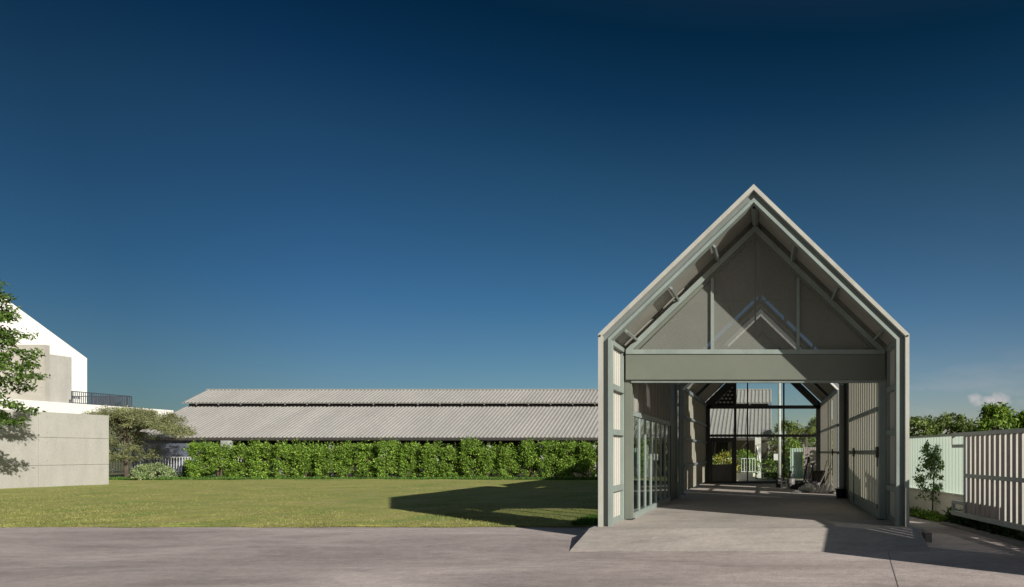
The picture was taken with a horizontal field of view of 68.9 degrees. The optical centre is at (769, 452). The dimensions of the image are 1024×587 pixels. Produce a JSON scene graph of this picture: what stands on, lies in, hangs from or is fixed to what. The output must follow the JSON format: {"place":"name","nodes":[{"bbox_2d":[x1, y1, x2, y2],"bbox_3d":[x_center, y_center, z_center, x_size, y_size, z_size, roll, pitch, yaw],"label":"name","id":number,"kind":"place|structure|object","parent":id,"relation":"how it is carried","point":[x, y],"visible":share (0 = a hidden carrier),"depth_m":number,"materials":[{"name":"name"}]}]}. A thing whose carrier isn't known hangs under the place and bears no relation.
{"place":"outdoors","nodes":[
{"label":"outdoors","id":0,"kind":"place"},
{"bbox_2d":[0,477,666,527],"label":"lawn","id":1,"kind":"structure","parent":0,"point":[502,493],"depth_m":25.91,"materials":[{"name":"green plant"}]},
{"bbox_2d":[0,280,50,429],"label":"leafy tree","id":2,"kind":"object","parent":1,"relation":"on","point":[5,333],"visible":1,"depth_m":30.09,"materials":[{"name":"green plant"}]},
{"bbox_2d":[0,410,108,488],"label":"concrete garden wall","id":3,"kind":"structure","parent":1,"relation":"on","point":[48,449],"depth_m":36.06,"materials":[{"name":"beige concrete"}]},
{"bbox_2d":[0,299,172,417],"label":"white house","id":4,"kind":"structure","parent":1,"relation":"on","point":[63,364],"depth_m":49.75,"materials":[{"name":"paint"}]},
{"bbox_2d":[109,427,124,451],"bbox_3d":[-44.844,-0.006,45.728,2.466,3.740,2.392,0,0,14],"label":"leaning tree","id":5,"kind":"object","parent":1,"relation":"on","point":[113,433],"visible":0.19,"depth_m":46.02,"materials":[{"name":"green plant"}]},
{"bbox_2d":[82,404,198,477],"bbox_3d":[-43.166,-0.690,46.441,7.490,5.092,5.458,0,0,0],"label":"feathery tree","id":6,"kind":"object","parent":1,"relation":"on","point":[128,420],"visible":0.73,"depth_m":46.12,"materials":[{"name":"green plant"}]},
{"bbox_2d":[109,476,636,479],"bbox_3d":[-28.986,1.814,46.087,40.246,0.433,1.985,0,0,0],"label":"hedge ground cover","id":7,"kind":"object","parent":1,"relation":"on","point":[382,477],"visible":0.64,"depth_m":45.39,"materials":[{"name":"green plant"}]},
{"bbox_2d":[109,476,643,477],"bbox_3d":[-34.500,1.765,47.900,51.000,0.001,3.800,0,0,0],"label":"planting bed","id":8,"kind":"object","parent":1,"relation":"on","point":[399,476],"visible":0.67,"depth_m":49.63,"materials":[{"name":"soil"}]},
{"bbox_2d":[129,462,179,479],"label":"round bush","id":9,"kind":"object","parent":8,"relation":"on","point":[161,469],"visible":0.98,"depth_m":45.61,"materials":[{"name":"green plant"}]},
{"bbox_2d":[135,462,175,476],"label":"dark shrub","id":10,"kind":"object","parent":8,"relation":"on","point":[156,470],"visible":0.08,"depth_m":48.90,"materials":[{"name":"green plant"}]},
{"bbox_2d":[109,457,238,472],"bbox_3d":[-44.952,0.915,49.198,14.183,1.170,0.083,0,0,0],"label":"white fence","id":11,"kind":"object","parent":8,"relation":"on","point":[151,463],"visible":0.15,"depth_m":49.19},
{"bbox_2d":[178,464,203,476],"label":"dark shrub","id":12,"kind":"object","parent":8,"relation":"on","point":[183,471],"visible":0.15,"depth_m":46.58,"materials":[{"name":"green plant"}]},
{"bbox_2d":[183,438,210,477],"bbox_3d":[-38.901,0.495,46.509,1.610,2.972,1.783,0,0,-32],"label":"hedge shrub","id":13,"kind":"object","parent":8,"relation":"on","point":[198,450],"visible":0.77,"depth_m":46.11,"materials":[{"name":"green plant"}]},
{"bbox_2d":[201,441,232,476],"bbox_3d":[-37.483,0.564,46.435,2.118,2.801,1.718,0,0,-21],"label":"hedge shrub","id":14,"kind":"object","parent":8,"relation":"on","point":[216,453],"visible":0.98,"depth_m":46.13,"materials":[{"name":"green plant"}]},
{"bbox_2d":[225,440,253,477],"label":"hedge shrub","id":15,"kind":"object","parent":8,"relation":"on","point":[236,451],"visible":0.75,"depth_m":46.31,"materials":[{"name":"green plant"}]},
{"bbox_2d":[244,438,275,477],"bbox_3d":[-34.616,0.493,46.502,1.927,2.972,1.893,0,0,-25],"label":"hedge shrub","id":16,"kind":"object","parent":8,"relation":"on","point":[266,453],"visible":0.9,"depth_m":46.18,"materials":[{"name":"green plant"}]},
{"bbox_2d":[270,440,294,477],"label":"hedge shrub","id":17,"kind":"object","parent":8,"relation":"on","point":[281,460],"visible":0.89,"depth_m":46.20,"materials":[{"name":"green plant"}]},
{"bbox_2d":[289,438,320,477],"bbox_3d":[-31.628,0.499,46.545,1.770,2.946,1.782,0,0,-6],"label":"hedge shrub","id":18,"kind":"object","parent":8,"relation":"on","point":[302,455],"visible":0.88,"depth_m":46.17,"materials":[{"name":"green plant"}]},
{"bbox_2d":[312,440,340,477],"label":"hedge shrub","id":19,"kind":"object","parent":8,"relation":"on","point":[326,457],"visible":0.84,"depth_m":46.14,"materials":[{"name":"green plant"}]},
{"bbox_2d":[332,440,357,476],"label":"hedge shrub","id":20,"kind":"object","parent":8,"relation":"on","point":[344,452],"visible":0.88,"depth_m":46.26,"materials":[{"name":"green plant"}]},
{"bbox_2d":[352,439,377,476],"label":"hedge shrub","id":21,"kind":"object","parent":8,"relation":"on","point":[367,461],"visible":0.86,"depth_m":46.35,"materials":[{"name":"green plant"}]},
{"bbox_2d":[373,436,400,477],"bbox_3d":[-25.996,0.436,46.462,1.631,3.101,1.783,0,0,11],"label":"hedge shrub","id":22,"kind":"object","parent":8,"relation":"on","point":[387,459],"visible":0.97,"depth_m":46.14,"materials":[{"name":"green plant"}]},
{"bbox_2d":[395,441,421,477],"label":"hedge shrub","id":23,"kind":"object","parent":8,"relation":"on","point":[411,452],"visible":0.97,"depth_m":46.36,"materials":[{"name":"green plant"}]},
{"bbox_2d":[417,439,444,477],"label":"hedge shrub","id":24,"kind":"object","parent":8,"relation":"on","point":[427,450],"visible":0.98,"depth_m":46.19,"materials":[{"name":"green plant"}]},
{"bbox_2d":[436,444,462,477],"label":"hedge shrub","id":25,"kind":"object","parent":8,"relation":"on","point":[449,453],"visible":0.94,"depth_m":46.40,"materials":[{"name":"green plant"}]},
{"bbox_2d":[458,435,480,477],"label":"hedge shrub","id":26,"kind":"object","parent":8,"relation":"on","point":[468,448],"visible":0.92,"depth_m":46.27,"materials":[{"name":"green plant"}]},
{"bbox_2d":[475,442,499,477],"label":"hedge shrub","id":27,"kind":"object","parent":8,"relation":"on","point":[490,455],"visible":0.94,"depth_m":46.18,"materials":[{"name":"green plant"}]},
{"bbox_2d":[495,442,522,477],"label":"hedge shrub","id":28,"kind":"object","parent":8,"relation":"on","point":[507,456],"visible":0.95,"depth_m":46.28,"materials":[{"name":"green plant"}]},
{"bbox_2d":[515,436,543,477],"bbox_3d":[-16.360,0.359,46.609,1.718,2.994,1.804,0,0,5],"label":"hedge shrub","id":29,"kind":"object","parent":8,"relation":"on","point":[526,449],"visible":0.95,"depth_m":46.29,"materials":[{"name":"green plant"}]},
{"bbox_2d":[536,436,558,477],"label":"hedge shrub","id":30,"kind":"object","parent":8,"relation":"on","point":[550,459],"visible":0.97,"depth_m":46.23,"materials":[{"name":"green plant"}]},
{"bbox_2d":[554,437,581,477],"bbox_3d":[-13.807,0.475,46.618,1.857,3.016,1.779,0,0,-37],"label":"hedge shrub","id":31,"kind":"object","parent":8,"relation":"on","point":[564,449],"visible":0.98,"depth_m":46.22,"materials":[{"name":"green plant"}]},
{"bbox_2d":[575,440,597,476],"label":"hedge shrub","id":32,"kind":"object","parent":8,"relation":"on","point":[589,451],"visible":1,"depth_m":46.34,"materials":[{"name":"green plant"}]},
{"bbox_2d":[571,513,597,525],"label":"tall grass","id":33,"kind":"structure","parent":1,"relation":"on","point":[590,519],"depth_m":17.03,"materials":[{"name":"green plant"}]},
{"bbox_2d":[108,453,832,478],"bbox_3d":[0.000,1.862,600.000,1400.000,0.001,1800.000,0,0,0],"label":"ground","id":34,"kind":"structure","parent":0,"point":[119,466],"depth_m":69.54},
{"bbox_2d":[131,389,771,477],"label":"long building","id":35,"kind":"structure","parent":34,"relation":"on","point":[453,417],"depth_m":53.20,"materials":[{"name":"grey metal"}]},
{"bbox_2d":[441,444,456,460],"bbox_3d":[-24.900,0.000,53.045,1.100,1.300,0.290,0,0,0],"label":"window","id":36,"kind":"structure","parent":35,"relation":"in","point":[453,445],"depth_m":52.90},
{"bbox_2d":[764,420,809,470],"bbox_3d":[1.287,-0.345,50.050,3.160,4.393,3.038,0,0,37],"label":"garden tree","id":37,"kind":"object","parent":34,"relation":"on","point":[788,428],"visible":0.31,"depth_m":49.58,"materials":[{"name":"green plant"}]},
{"bbox_2d":[781,437,803,477],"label":"garden shrub","id":38,"kind":"object","parent":34,"relation":"on","point":[791,443],"visible":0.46,"depth_m":45.47,"materials":[{"name":"green plant"}]},
{"bbox_2d":[803,414,832,460],"bbox_3d":[3.642,-0.465,48.911,3.617,4.754,3.426,0,0,0],"label":"garden tree","id":39,"kind":"object","parent":34,"relation":"on","point":[811,442],"visible":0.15,"depth_m":48.75,"materials":[{"name":"green plant"}]},
{"bbox_2d":[909,415,945,435],"bbox_3d":[7.965,-0.062,35.977,5.114,3.845,4.658,0,0,0],"label":"background tree","id":40,"kind":"object","parent":34,"relation":"on","point":[928,426],"visible":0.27,"depth_m":35.29,"materials":[{"name":"green plant"}]},
{"bbox_2d":[920,411,978,433],"bbox_3d":[10.115,-0.248,38.035,4.467,4.216,3.790,0,0,18],"label":"background tree","id":41,"kind":"object","parent":34,"relation":"on","point":[958,424],"visible":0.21,"depth_m":37.53,"materials":[{"name":"green plant"}]},
{"bbox_2d":[960,401,1022,434],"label":"background tree","id":42,"kind":"object","parent":34,"relation":"on","point":[992,417],"visible":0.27,"depth_m":33.55,"materials":[{"name":"green plant"}]},
{"bbox_2d":[999,408,1023,429],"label":"background tree","id":43,"kind":"object","parent":34,"relation":"on","point":[1019,416],"visible":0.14,"depth_m":34.26,"materials":[{"name":"green plant"}]},
{"bbox_2d":[0,516,1023,586],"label":"road","id":44,"kind":"structure","parent":0,"point":[292,557],"depth_m":11.56,"materials":[{"name":"concrete"}]},
{"bbox_2d":[581,525,595,532],"bbox_3d":[-4.077,1.835,16.325,0.545,0.070,1.250,0,0,0],"label":"paving strip","id":45,"kind":"object","parent":44,"relation":"on","point":[584,530],"visible":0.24,"depth_m":15.71,"materials":[{"name":"concrete"}]},
{"bbox_2d":[570,529,929,550],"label":"ramp","id":46,"kind":"structure","parent":44,"relation":"on","point":[751,540],"depth_m":13.43,"materials":[{"name":"concrete"}]},
{"bbox_2d":[922,529,931,541],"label":"kerb","id":47,"kind":"structure","parent":44,"relation":"on","point":[927,536],"depth_m":14.00,"materials":[{"name":"concrete"}]},
{"bbox_2d":[888,552,1007,586],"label":"pavement joints","id":48,"kind":"object","parent":44,"relation":"on","point":[895,575],"visible":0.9,"depth_m":11.69,"materials":[{"name":"concrete"}]},
{"bbox_2d":[940,522,1023,546],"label":"gate track","id":49,"kind":"structure","parent":44,"relation":"on","point":[992,535],"depth_m":15.08,"materials":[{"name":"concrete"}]},
{"bbox_2d":[951,428,1023,530],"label":"sliding gate","id":50,"kind":"structure","parent":49,"relation":"on","point":[993,478],"depth_m":14.79,"materials":[{"name":"white metal"}]},
{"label":"planting strip","id":51,"kind":"structure","parent":44,"relation":"on","visible":0},
{"bbox_2d":[942,507,1023,540],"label":"planting bed","id":52,"kind":"object","parent":51,"relation":"on","point":[996,529],"visible":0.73,"depth_m":15.52,"materials":[{"name":"green plant"}]},
{"bbox_2d":[0,0,1023,453],"label":"sky","id":53,"kind":"structure","parent":0,"point":[196,196],"materials":[{"name":"blue"}]},
{"bbox_2d":[588,483,921,533],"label":"floor slab","id":54,"kind":"structure","parent":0,"point":[736,506],"depth_m":18.12,"materials":[{"name":"concrete"}]},
{"bbox_2d":[598,184,908,526],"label":"gabled shed","id":55,"kind":"structure","parent":54,"relation":"on","point":[753,283],"depth_m":16.20,"materials":[{"name":"metal"}]},
{"bbox_2d":[710,438,733,481],"bbox_3d":[-2.439,0.378,35.025,1.234,2.244,0.110,0,0,0],"label":"rear door","id":56,"kind":"structure","parent":55,"relation":"in","point":[718,472],"depth_m":35.00,"materials":[{"name":"metal"}]},
{"bbox_2d":[791,482,814,492],"bbox_3d":[1.376,1.404,27.153,0.644,0.393,1.004,0,0,44],"label":"crumpled sheet","id":57,"kind":"object","parent":54,"relation":"on","point":[808,487],"visible":1,"depth_m":27.09,"materials":[{"name":"grey fabric"}]},
{"bbox_2d":[803,457,809,480],"bbox_3d":[1.661,0.890,31.251,0.405,1.396,0.126,0,0,-22],"label":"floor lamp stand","id":58,"kind":"object","parent":54,"relation":"on","point":[808,459],"visible":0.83,"depth_m":31.24,"materials":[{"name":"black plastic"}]},
{"bbox_2d":[809,463,816,480],"bbox_3d":[1.950,1.043,31.072,0.566,1.086,0.490,0,0,0],"label":"tripod","id":59,"kind":"object","parent":54,"relation":"on","point":[812,471],"visible":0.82,"depth_m":30.95,"materials":[{"name":"black plastic"}]},
{"bbox_2d":[815,483,835,492],"bbox_3d":[2.226,1.403,26.818,0.856,0.383,0.898,0,0,0],"label":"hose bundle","id":60,"kind":"object","parent":54,"relation":"on","point":[824,490],"visible":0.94,"depth_m":26.65,"materials":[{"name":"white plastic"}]},
{"bbox_2d":[835,487,844,497],"bbox_3d":[2.460,1.396,23.744,0.370,0.408,0.383,0,0,0],"label":"waste bin","id":61,"kind":"object","parent":54,"relation":"on","point":[840,493],"visible":0.99,"depth_m":23.62,"materials":[{"name":"black plastic"}]},
{"bbox_2d":[776,478,782,487],"bbox_3d":[0.430,1.390,30.992,0.300,0.420,0.415,0,0,0],"label":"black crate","id":62,"kind":"object","parent":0,"point":[778,482],"visible":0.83,"depth_m":30.80,"materials":[{"name":"plastic"}]},
{"bbox_2d":[787,478,794,488],"bbox_3d":[0.950,1.380,30.182,0.344,0.440,0.380,0,0,0],"label":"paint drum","id":63,"kind":"object","parent":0,"point":[790,481],"visible":0.84,"depth_m":30.07,"materials":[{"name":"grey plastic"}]},
{"bbox_2d":[755,479,832,483],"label":"path","id":64,"kind":"structure","parent":0,"point":[775,480],"depth_m":44.37,"materials":[{"name":"concrete"}]},
{"bbox_2d":[713,449,744,472],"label":"garden shrub","id":65,"kind":"object","parent":64,"relation":"on","point":[724,455],"visible":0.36,"depth_m":44.21,"materials":[{"name":"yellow plant"}]},
{"bbox_2d":[737,473,754,480],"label":"kerb wall","id":66,"kind":"structure","parent":64,"relation":"on","point":[743,476],"depth_m":44.10,"materials":[{"name":"grey concrete"}]},
{"bbox_2d":[714,458,754,471],"bbox_3d":[-2.989,0.840,44.198,4.122,0.920,0.094,0,0,0],"label":"white fence","id":67,"kind":"object","parent":66,"relation":"on","point":[741,464],"visible":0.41,"depth_m":44.18,"materials":[{"name":"white metal"}]},
{"bbox_2d":[737,449,760,476],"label":"garden shrub","id":68,"kind":"object","parent":64,"relation":"on","point":[742,453],"visible":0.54,"depth_m":45.05,"materials":[{"name":"green plant"}]},
{"bbox_2d":[760,452,787,478],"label":"garden shrub","id":69,"kind":"object","parent":64,"relation":"on","point":[770,466],"visible":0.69,"depth_m":46.06,"materials":[{"name":"green plant"}]},
{"bbox_2d":[774,383,780,477],"bbox_3d":[0.473,-1.250,42.000,0.466,6.200,0.213,0,0,0],"label":"utility pole","id":70,"kind":"object","parent":64,"relation":"on","point":[777,456],"visible":0.84,"depth_m":41.92,"materials":[{"name":"white metal"}]},
{"bbox_2d":[790,448,802,478],"bbox_3d":[1.625,0.675,41.490,0.750,1.850,0.040,0,0,0],"label":"mint fence","id":71,"kind":"object","parent":64,"relation":"on","point":[796,461],"visible":0.87,"depth_m":41.49,"materials":[{"name":"green metal"}]},
{"bbox_2d":[803,447,815,480],"bbox_3d":[2.650,0.725,41.038,1.300,2.050,0.075,0,0,0],"label":"screen fence","id":72,"kind":"object","parent":64,"relation":"on","point":[810,452],"visible":0.35,"depth_m":41.00,"materials":[{"name":"grey paint"}]},
{"bbox_2d":[786,423,815,446],"bbox_3d":[2.477,-0.087,47.306,3.001,3.878,2.764,0,0,0],"label":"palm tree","id":73,"kind":"object","parent":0,"point":[806,431],"visible":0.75,"depth_m":47.09,"materials":[{"name":"green plant"}]},
{"bbox_2d":[790,480,820,489],"bbox_3d":[1.662,1.399,29.717,1.412,0.403,1.042,0,0,-29],"label":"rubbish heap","id":74,"kind":"object","parent":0,"point":[800,484],"visible":0.58,"depth_m":29.52,"materials":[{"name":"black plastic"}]},
{"bbox_2d":[813,470,824,486],"bbox_3d":[2.250,1.220,31.400,0.580,0.760,0.640,0,0,0],"label":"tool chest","id":75,"kind":"object","parent":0,"point":[818,474],"visible":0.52,"depth_m":31.10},
{"label":"planting bed","id":76,"kind":"structure","parent":0,"visible":0},
{"bbox_2d":[909,506,946,521],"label":"fence ground cover","id":77,"kind":"object","parent":76,"relation":"on","point":[931,515],"visible":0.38,"depth_m":18.96,"materials":[{"name":"green plant"}]},
{"bbox_2d":[913,440,944,509],"bbox_3d":[4.659,0.736,19.400,1.180,2.230,1.170,0,0,0],"label":"young tree","id":78,"kind":"object","parent":76,"relation":"on","point":[928,462],"visible":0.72,"depth_m":19.25,"materials":[{"name":"green plant"}]},
{"bbox_2d":[909,434,962,514],"bbox_3d":[4.580,0.675,20.601,0.207,2.350,6.936,0,0,-10],"label":"mint fence","id":79,"kind":"object","parent":76,"relation":"on","point":[951,482],"visible":0.34,"depth_m":19.18,"materials":[{"name":"green metal"}]}
]}

